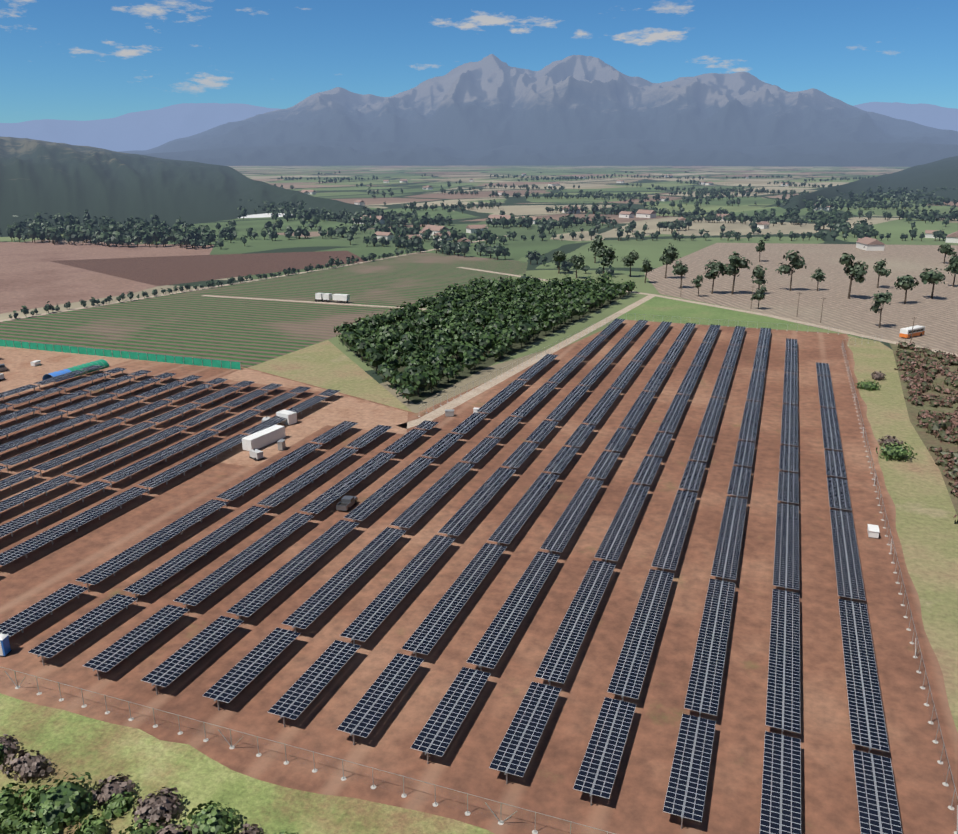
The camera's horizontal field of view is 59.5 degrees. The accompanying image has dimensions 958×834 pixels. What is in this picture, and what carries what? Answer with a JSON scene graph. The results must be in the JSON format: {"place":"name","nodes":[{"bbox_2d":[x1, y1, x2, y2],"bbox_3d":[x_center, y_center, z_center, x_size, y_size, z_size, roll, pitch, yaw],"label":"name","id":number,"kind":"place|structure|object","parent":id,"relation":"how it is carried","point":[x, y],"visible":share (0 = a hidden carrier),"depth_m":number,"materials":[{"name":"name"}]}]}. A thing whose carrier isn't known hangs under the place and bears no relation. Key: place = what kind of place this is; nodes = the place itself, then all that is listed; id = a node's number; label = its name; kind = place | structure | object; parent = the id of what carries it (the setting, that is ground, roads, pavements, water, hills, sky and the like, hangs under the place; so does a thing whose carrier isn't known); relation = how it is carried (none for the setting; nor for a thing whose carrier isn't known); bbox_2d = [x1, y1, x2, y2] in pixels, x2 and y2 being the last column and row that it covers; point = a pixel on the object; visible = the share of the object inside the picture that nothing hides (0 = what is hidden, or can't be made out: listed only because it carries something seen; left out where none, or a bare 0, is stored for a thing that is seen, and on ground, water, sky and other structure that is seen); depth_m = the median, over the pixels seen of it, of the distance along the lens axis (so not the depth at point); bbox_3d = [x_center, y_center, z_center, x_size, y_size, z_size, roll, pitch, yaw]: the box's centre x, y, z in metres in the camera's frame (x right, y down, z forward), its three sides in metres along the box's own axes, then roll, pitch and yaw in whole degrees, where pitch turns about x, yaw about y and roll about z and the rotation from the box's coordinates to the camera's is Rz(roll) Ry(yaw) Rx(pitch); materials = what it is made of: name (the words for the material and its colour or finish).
{"place":"outdoors","nodes":[
{"label":"outdoors","id":0,"kind":"place"},
{"bbox_2d":[0,346,131,397],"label":"dirt ground","id":1,"kind":"structure","parent":0,"point":[21,371],"depth_m":223.80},
{"bbox_2d":[0,340,240,369],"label":"shade cloth fence","id":2,"kind":"object","parent":1,"relation":"on","point":[136,355],"visible":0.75,"depth_m":229.18,"materials":[{"name":"green fabric"}]},
{"bbox_2d":[0,259,157,313],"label":"fallow field","id":3,"kind":"structure","parent":0,"point":[31,284],"depth_m":357.06,"materials":[{"name":"soil"}]},
{"bbox_2d":[0,242,213,260],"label":"fallow field","id":4,"kind":"structure","parent":0,"point":[41,251],"depth_m":482.09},
{"bbox_2d":[0,103,279,151],"bbox_3d":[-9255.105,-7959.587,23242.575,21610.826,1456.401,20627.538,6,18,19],"label":"mountain","id":5,"kind":"structure","parent":0,"point":[143,130],"depth_m":20469.53,"materials":[{"name":"stone"}]},
{"bbox_2d":[0,136,370,236],"bbox_3d":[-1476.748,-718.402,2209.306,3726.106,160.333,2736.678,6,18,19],"label":"hill","id":6,"kind":"structure","parent":0,"point":[49,178],"depth_m":936.70,"materials":[{"name":"plant"}]},
{"bbox_2d":[51,251,364,285],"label":"ploughed field","id":7,"kind":"structure","parent":0,"point":[164,271],"depth_m":421.36,"materials":[{"name":"soil"}]},
{"bbox_2d":[0,693,493,833],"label":"meadow grass","id":8,"kind":"structure","parent":0,"point":[69,743],"depth_m":74.52,"materials":[{"name":"plant"}]},
{"bbox_2d":[0,237,497,321],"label":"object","id":9,"kind":"structure","parent":0,"point":[206,287],"depth_m":343.87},
{"bbox_2d":[0,252,527,367],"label":"vineyard field","id":10,"kind":"structure","parent":0,"point":[246,333],"depth_m":294.21,"materials":[{"name":"plant"}]},
{"bbox_2d":[206,368,407,466],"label":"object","id":11,"kind":"structure","parent":0,"point":[335,409],"depth_m":177.86,"materials":[{"name":"soil"}]},
{"bbox_2d":[242,425,285,450],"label":"white site container","id":12,"kind":"object","parent":11,"relation":"on","point":[265,437],"visible":0.94,"depth_m":159.94,"materials":[{"name":"metal"}]},
{"bbox_2d":[0,320,957,833],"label":"dirt ground","id":13,"kind":"structure","parent":0,"point":[732,802],"depth_m":104.20,"materials":[{"name":"soil"}]},
{"bbox_2d":[0,475,74,511],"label":"solar table","id":14,"kind":"object","parent":13,"relation":"on","point":[45,487],"visible":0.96,"depth_m":134.61,"materials":[{"name":"glass"}]},
{"bbox_2d":[0,583,88,636],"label":"solar table","id":15,"kind":"object","parent":13,"relation":"on","point":[18,622],"visible":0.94,"depth_m":99.89,"materials":[{"name":"glass"}]},
{"bbox_2d":[0,414,95,451],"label":"solar table","id":16,"kind":"object","parent":13,"relation":"on","point":[41,433],"visible":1,"depth_m":163.44,"materials":[{"name":"glass"}]},
{"bbox_2d":[0,481,110,537],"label":"solar table","id":17,"kind":"object","parent":13,"relation":"on","point":[41,512],"visible":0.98,"depth_m":128.44,"materials":[{"name":"glass"}]},
{"bbox_2d":[0,418,124,470],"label":"solar table","id":18,"kind":"object","parent":13,"relation":"on","point":[55,444],"visible":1,"depth_m":157.76,"materials":[{"name":"glass"}]},
{"bbox_2d":[0,487,148,565],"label":"solar table","id":19,"kind":"object","parent":13,"relation":"on","point":[26,547],"visible":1,"depth_m":122.19,"materials":[{"name":"glass"}]},
{"bbox_2d":[28,594,137,665],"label":"solar table","id":20,"kind":"object","parent":13,"relation":"on","point":[70,634],"visible":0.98,"depth_m":96.19,"materials":[{"name":"glass"}]},
{"bbox_2d":[32,422,154,476],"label":"solar table","id":21,"kind":"object","parent":13,"relation":"on","point":[62,459],"visible":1,"depth_m":155.31,"materials":[{"name":"glass"}]},
{"bbox_2d":[66,426,185,482],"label":"solar table","id":22,"kind":"object","parent":13,"relation":"on","point":[116,455],"visible":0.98,"depth_m":152.87,"materials":[{"name":"glass"}]},
{"bbox_2d":[83,604,189,679],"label":"solar table","id":23,"kind":"object","parent":13,"relation":"on","point":[109,657],"visible":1,"depth_m":93.70,"materials":[{"name":"glass"}]},
{"bbox_2d":[76,499,228,591],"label":"solar table","id":24,"kind":"object","parent":13,"relation":"on","point":[142,548],"visible":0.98,"depth_m":116.70,"materials":[{"name":"glass"}]},
{"bbox_2d":[102,430,218,487],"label":"solar table","id":25,"kind":"object","parent":13,"relation":"on","point":[156,458],"visible":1,"depth_m":150.43,"materials":[{"name":"glass"}]},
{"bbox_2d":[141,616,243,694],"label":"solar table","id":26,"kind":"object","parent":13,"relation":"on","point":[170,669],"visible":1,"depth_m":91.22,"materials":[{"name":"glass"}]},
{"bbox_2d":[138,434,248,493],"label":"solar table","id":27,"kind":"object","parent":13,"relation":"on","point":[173,472],"visible":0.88,"depth_m":147.46,"materials":[{"name":"glass"}]},
{"bbox_2d":[123,506,269,601],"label":"solar table","id":28,"kind":"object","parent":13,"relation":"on","point":[147,583],"visible":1,"depth_m":114.14,"materials":[{"name":"glass"}]},
{"bbox_2d":[173,513,313,612],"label":"solar table","id":29,"kind":"object","parent":13,"relation":"on","point":[200,591],"visible":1,"depth_m":111.64,"materials":[{"name":"glass"}]},
{"bbox_2d":[202,628,300,710],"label":"solar table","id":30,"kind":"object","parent":13,"relation":"on","point":[267,650],"visible":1,"depth_m":88.76,"materials":[{"name":"glass"}]},
{"bbox_2d":[217,443,321,506],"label":"solar table","id":31,"kind":"object","parent":13,"relation":"on","point":[250,482],"visible":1,"depth_m":142.86,"materials":[{"name":"glass"}]},
{"bbox_2d":[226,520,358,619],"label":"solar table","id":32,"kind":"object","parent":13,"relation":"on","point":[264,592],"visible":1,"depth_m":109.16,"materials":[{"name":"glass"}]},
{"bbox_2d":[0,667,614,833],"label":"fence","id":33,"kind":"object","parent":13,"relation":"on","point":[404,795],"visible":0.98,"depth_m":76.07,"materials":[{"name":"silver metal"}]},
{"bbox_2d":[257,447,357,513],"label":"solar table","id":34,"kind":"object","parent":13,"relation":"on","point":[278,496],"visible":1,"depth_m":140.29,"materials":[{"name":"glass"}]},
{"bbox_2d":[268,640,359,726],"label":"solar table","id":35,"kind":"object","parent":13,"relation":"on","point":[320,673],"visible":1,"depth_m":86.27,"materials":[{"name":"glass"}]},
{"bbox_2d":[281,527,405,631],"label":"solar table","id":36,"kind":"object","parent":13,"relation":"on","point":[313,607],"visible":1,"depth_m":106.63,"materials":[{"name":"glass"}]},
{"bbox_2d":[299,452,395,519],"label":"solar table","id":37,"kind":"object","parent":13,"relation":"on","point":[321,502],"visible":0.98,"depth_m":137.73,"materials":[{"name":"glass"}]},
{"bbox_2d":[337,653,423,744],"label":"solar table","id":38,"kind":"object","parent":13,"relation":"on","point":[364,716],"visible":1,"depth_m":83.80,"materials":[{"name":"glass"}]},
{"bbox_2d":[344,457,434,521],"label":"solar table","id":39,"kind":"object","parent":13,"relation":"on","point":[363,510],"visible":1,"depth_m":135.29,"materials":[{"name":"glass"}]},
{"bbox_2d":[340,535,455,643],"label":"solar table","id":40,"kind":"object","parent":13,"relation":"on","point":[366,623],"visible":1,"depth_m":104.14,"materials":[{"name":"glass"}]},
{"bbox_2d":[390,462,474,529],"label":"solar table","id":41,"kind":"object","parent":13,"relation":"on","point":[420,507],"visible":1,"depth_m":132.86,"materials":[{"name":"glass"}]},
{"bbox_2d":[411,667,490,763],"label":"solar table","id":42,"kind":"object","parent":13,"relation":"on","point":[439,735],"visible":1,"depth_m":81.32,"materials":[{"name":"glass"}]},
{"bbox_2d":[401,543,506,656],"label":"solar table","id":43,"kind":"object","parent":13,"relation":"on","point":[424,638],"visible":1,"depth_m":101.61,"materials":[{"name":"glass"}]},
{"bbox_2d":[438,467,515,536],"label":"solar table","id":44,"kind":"object","parent":13,"relation":"on","point":[459,521],"visible":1,"depth_m":130.26,"materials":[{"name":"glass"}]},
{"bbox_2d":[461,437,500,463],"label":"solar table","id":45,"kind":"object","parent":13,"relation":"on","point":[481,449],"visible":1,"depth_m":153.54,"materials":[{"name":"glass"}]},
{"bbox_2d":[477,379,526,413],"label":"solar table","id":46,"kind":"object","parent":13,"relation":"on","point":[499,398],"visible":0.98,"depth_m":187.64,"materials":[{"name":"glass"}]},
{"bbox_2d":[466,551,559,670],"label":"solar table","id":47,"kind":"object","parent":13,"relation":"on","point":[493,648],"visible":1,"depth_m":99.06,"materials":[{"name":"glass"}]},
{"bbox_2d":[501,442,538,468],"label":"solar table","id":48,"kind":"object","parent":13,"relation":"on","point":[520,454],"visible":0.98,"depth_m":151.32,"materials":[{"name":"glass"}]},
{"bbox_2d":[488,473,559,544],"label":"solar table","id":49,"kind":"object","parent":13,"relation":"on","point":[516,518],"visible":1,"depth_m":127.92,"materials":[{"name":"glass"}]},
{"bbox_2d":[489,682,561,783],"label":"solar table","id":50,"kind":"object","parent":13,"relation":"on","point":[515,743],"visible":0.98,"depth_m":78.84,"materials":[{"name":"glass"}]},
{"bbox_2d":[511,382,557,416],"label":"solar table","id":51,"kind":"object","parent":13,"relation":"on","point":[531,402],"visible":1,"depth_m":185.34,"materials":[{"name":"glass"}]},
{"bbox_2d":[543,446,578,473],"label":"solar table","id":52,"kind":"object","parent":13,"relation":"on","point":[560,461],"visible":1,"depth_m":148.60,"materials":[{"name":"glass"}]},
{"bbox_2d":[546,385,589,420],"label":"solar table","id":53,"kind":"object","parent":13,"relation":"on","point":[567,403],"visible":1,"depth_m":182.51,"materials":[{"name":"glass"}]},
{"bbox_2d":[540,478,603,553],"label":"solar table","id":54,"kind":"object","parent":13,"relation":"on","point":[571,518],"visible":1,"depth_m":125.44,"materials":[{"name":"glass"}]},
{"bbox_2d":[535,560,615,685],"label":"solar table","id":55,"kind":"object","parent":13,"relation":"on","point":[563,645],"visible":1,"depth_m":96.53,"materials":[{"name":"glass"}]},
{"bbox_2d":[582,388,622,424],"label":"solar table","id":56,"kind":"object","parent":13,"relation":"on","point":[598,411],"visible":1,"depth_m":180.21,"materials":[{"name":"glass"}]},
{"bbox_2d":[587,451,619,479],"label":"solar table","id":57,"kind":"object","parent":13,"relation":"on","point":[601,468],"visible":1,"depth_m":146.15,"materials":[{"name":"glass"}]},
{"bbox_2d":[573,697,635,805],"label":"solar table","id":58,"kind":"object","parent":13,"relation":"on","point":[612,716],"visible":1,"depth_m":76.40,"materials":[{"name":"glass"}]},
{"bbox_2d":[595,484,649,561],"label":"solar table","id":59,"kind":"object","parent":13,"relation":"on","point":[614,538],"visible":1,"depth_m":122.85,"materials":[{"name":"glass"}]},
{"bbox_2d":[619,391,655,428],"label":"solar table","id":60,"kind":"object","parent":13,"relation":"on","point":[634,415],"visible":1,"depth_m":177.53,"materials":[{"name":"glass"}]},
{"bbox_2d":[607,569,673,700],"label":"solar table","id":61,"kind":"object","parent":13,"relation":"on","point":[654,591],"visible":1,"depth_m":94.08,"materials":[{"name":"glass"}]},
{"bbox_2d":[632,456,661,484],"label":"solar table","id":62,"kind":"object","parent":13,"relation":"on","point":[645,473],"visible":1,"depth_m":143.79,"materials":[{"name":"glass"}]},
{"bbox_2d":[658,394,689,432],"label":"solar table","id":63,"kind":"object","parent":13,"relation":"on","point":[670,421],"visible":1,"depth_m":175.06,"materials":[{"name":"glass"}]},
{"bbox_2d":[651,490,697,570],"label":"solar table","id":64,"kind":"object","parent":13,"relation":"on","point":[673,531],"visible":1,"depth_m":120.47,"materials":[{"name":"glass"}]},
{"bbox_2d":[663,714,715,828],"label":"solar table","id":65,"kind":"object","parent":13,"relation":"on","point":[687,782],"visible":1,"depth_m":73.89,"materials":[{"name":"glass"}]},
{"bbox_2d":[679,461,705,490],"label":"solar table","id":66,"kind":"object","parent":13,"relation":"on","point":[691,477],"visible":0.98,"depth_m":141.21,"materials":[{"name":"glass"}]},
{"bbox_2d":[684,579,734,716],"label":"solar table","id":67,"kind":"object","parent":13,"relation":"on","point":[716,602],"visible":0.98,"depth_m":91.57,"materials":[{"name":"glass"}]},
{"bbox_2d":[697,397,724,436],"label":"solar table","id":68,"kind":"object","parent":13,"relation":"on","point":[708,423],"visible":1,"depth_m":172.71,"materials":[{"name":"glass"}]},
{"bbox_2d":[711,496,746,579],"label":"solar table","id":69,"kind":"object","parent":13,"relation":"on","point":[727,538],"visible":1,"depth_m":117.95,"materials":[{"name":"glass"}]},
{"bbox_2d":[727,466,751,496],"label":"solar table","id":70,"kind":"object","parent":13,"relation":"on","point":[737,487],"visible":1,"depth_m":138.89,"materials":[{"name":"glass"}]},
{"bbox_2d":[733,440,754,466],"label":"solar table","id":71,"kind":"object","parent":13,"relation":"on","point":[744,449],"visible":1,"depth_m":151.89,"materials":[{"name":"glass"}]},
{"bbox_2d":[738,400,760,440],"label":"solar table","id":72,"kind":"object","parent":13,"relation":"on","point":[747,428],"visible":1,"depth_m":170.15,"materials":[{"name":"glass"}]},
{"bbox_2d":[760,731,800,833],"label":"solar table","id":73,"kind":"object","parent":13,"relation":"on","point":[783,816],"visible":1,"depth_m":71.90,"materials":[{"name":"glass"}]},
{"bbox_2d":[765,589,799,734],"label":"solar table","id":74,"kind":"object","parent":13,"relation":"on","point":[783,694],"visible":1,"depth_m":88.95,"materials":[{"name":"glass"}]},
{"bbox_2d":[773,502,798,589],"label":"solar table","id":75,"kind":"object","parent":13,"relation":"on","point":[786,564],"visible":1,"depth_m":115.56,"materials":[{"name":"glass"}]},
{"bbox_2d":[777,471,798,503],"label":"solar table","id":76,"kind":"object","parent":13,"relation":"on","point":[787,481],"visible":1,"depth_m":136.41,"materials":[{"name":"glass"}]},
{"bbox_2d":[779,445,797,471],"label":"solar table","id":77,"kind":"object","parent":13,"relation":"on","point":[788,461],"visible":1,"depth_m":149.37,"materials":[{"name":"glass"}]},
{"bbox_2d":[780,404,797,445],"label":"solar table","id":78,"kind":"object","parent":13,"relation":"on","point":[789,432],"visible":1,"depth_m":167.68,"materials":[{"name":"glass"}]},
{"bbox_2d":[783,373,797,403],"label":"solar table","id":79,"kind":"object","parent":13,"relation":"on","point":[790,388],"visible":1,"depth_m":194.01,"materials":[{"name":"glass"}]},
{"bbox_2d":[817,375,835,407],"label":"solar table","id":80,"kind":"object","parent":13,"relation":"on","point":[826,397],"visible":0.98,"depth_m":190.98,"materials":[{"name":"glass"}]},
{"bbox_2d":[820,407,841,450],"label":"solar table","id":81,"kind":"object","parent":13,"relation":"on","point":[829,423],"visible":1,"depth_m":165.22,"materials":[{"name":"glass"}]},
{"bbox_2d":[824,450,845,477],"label":"solar table","id":82,"kind":"object","parent":13,"relation":"on","point":[835,465],"visible":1,"depth_m":146.93,"materials":[{"name":"glass"}]},
{"bbox_2d":[827,477,850,509],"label":"solar table","id":83,"kind":"object","parent":13,"relation":"on","point":[840,498],"visible":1,"depth_m":133.96,"materials":[{"name":"glass"}]},
{"bbox_2d":[830,509,865,600],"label":"solar table","id":84,"kind":"object","parent":13,"relation":"on","point":[848,562],"visible":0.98,"depth_m":112.94,"materials":[{"name":"glass"}]},
{"bbox_2d":[838,599,888,752],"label":"solar table","id":85,"kind":"object","parent":13,"relation":"on","point":[867,726],"visible":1,"depth_m":86.48,"materials":[{"name":"glass"}]},
{"bbox_2d":[853,750,901,833],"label":"solar table","id":86,"kind":"object","parent":13,"relation":"on","point":[875,790],"visible":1,"depth_m":70.92,"materials":[{"name":"glass"}]},
{"bbox_2d":[841,344,957,833],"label":"fence","id":87,"kind":"object","parent":13,"relation":"on","point":[933,741],"visible":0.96,"depth_m":98.55,"materials":[{"name":"silver metal"}]},
{"bbox_2d":[0,166,957,503],"bbox_3d":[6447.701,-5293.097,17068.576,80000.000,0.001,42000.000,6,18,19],"label":"ground","id":88,"kind":"structure","parent":0,"point":[438,178],"depth_m":730.54,"materials":[{"name":"plant"}]},
{"bbox_2d":[248,340,411,411],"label":"weedy grass","id":89,"kind":"structure","parent":88,"relation":"on","point":[327,364],"depth_m":214.60,"materials":[{"name":"plant"}]},
{"bbox_2d":[0,371,902,833],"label":"dry bushes","id":90,"kind":"object","parent":88,"relation":"on","point":[26,765],"visible":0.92,"depth_m":72.42,"materials":[{"name":"brown plant"}]},
{"bbox_2d":[0,380,916,833],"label":"meadow bushes","id":91,"kind":"object","parent":88,"relation":"on","point":[58,804],"visible":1,"depth_m":69.63,"materials":[{"name":"green plant"}]},
{"bbox_2d":[0,171,957,318],"bbox_3d":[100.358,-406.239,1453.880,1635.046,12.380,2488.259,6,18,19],"label":"valley trees","id":92,"kind":"object","parent":88,"relation":"on","point":[119,233],"visible":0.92,"depth_m":620.91,"materials":[{"name":"green plant"}]},
{"bbox_2d":[615,296,874,340],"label":"verge grass","id":93,"kind":"structure","parent":88,"relation":"on","point":[656,306],"depth_m":288.75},
{"bbox_2d":[847,336,957,731],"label":"dry grass","id":94,"kind":"structure","parent":88,"relation":"on","point":[926,525],"depth_m":131.07,"materials":[{"name":"plant"}]},
{"bbox_2d":[0,0,957,122],"label":"sky","id":95,"kind":"structure","parent":0,"point":[78,60],"materials":[{"name":"blue"}]},
{"bbox_2d":[340,292,630,403],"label":"orchard ground","id":96,"kind":"structure","parent":0,"point":[443,384],"depth_m":230.45,"materials":[{"name":"plant"}]},
{"bbox_2d":[334,272,636,402],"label":"orchard trees","id":97,"kind":"object","parent":96,"relation":"on","point":[460,332],"visible":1,"depth_m":253.91,"materials":[{"name":"green plant"}]},
{"bbox_2d":[406,295,654,427],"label":"dirt road","id":98,"kind":"structure","parent":0,"point":[452,404],"depth_m":214.57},
{"bbox_2d":[119,54,957,154],"bbox_3d":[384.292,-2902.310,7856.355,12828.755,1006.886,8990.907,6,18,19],"label":"mountain","id":99,"kind":"structure","parent":0,"point":[491,101],"depth_m":6146.07,"materials":[{"name":"stone"}]},
{"bbox_2d":[141,138,957,166],"bbox_3d":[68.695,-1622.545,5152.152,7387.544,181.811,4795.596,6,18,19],"label":"mountain foothills","id":100,"kind":"structure","parent":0,"point":[622,152],"depth_m":4485.67,"materials":[{"name":"stone"}]},
{"bbox_2d":[456,267,957,356],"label":"dirt road","id":101,"kind":"structure","parent":0,"point":[836,330],"depth_m":290.47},
{"bbox_2d":[644,243,957,353],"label":"field","id":102,"kind":"structure","parent":0,"point":[937,316],"depth_m":346.49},
{"bbox_2d":[551,235,957,327],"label":"field trees","id":103,"kind":"object","parent":102,"relation":"on","point":[856,271],"visible":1,"depth_m":336.69,"materials":[{"name":"green plant"}]},
{"bbox_2d":[779,156,957,209],"bbox_3d":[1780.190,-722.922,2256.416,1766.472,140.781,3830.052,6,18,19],"label":"hill","id":104,"kind":"structure","parent":0,"point":[934,175],"depth_m":1324.21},
{"bbox_2d":[854,102,957,130],"bbox_3d":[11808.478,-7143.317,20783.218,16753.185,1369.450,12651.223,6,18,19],"label":"mountain","id":105,"kind":"structure","parent":0,"point":[935,116],"depth_m":19682.39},
{"bbox_2d":[889,343,957,516],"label":"scrub field","id":106,"kind":"structure","parent":0,"point":[927,439],"depth_m":183.47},
{"bbox_2d":[894,342,957,522],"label":"scrub bushes","id":107,"kind":"object","parent":106,"relation":"on","point":[917,385],"visible":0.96,"depth_m":194.40,"materials":[{"name":"brown plant"}]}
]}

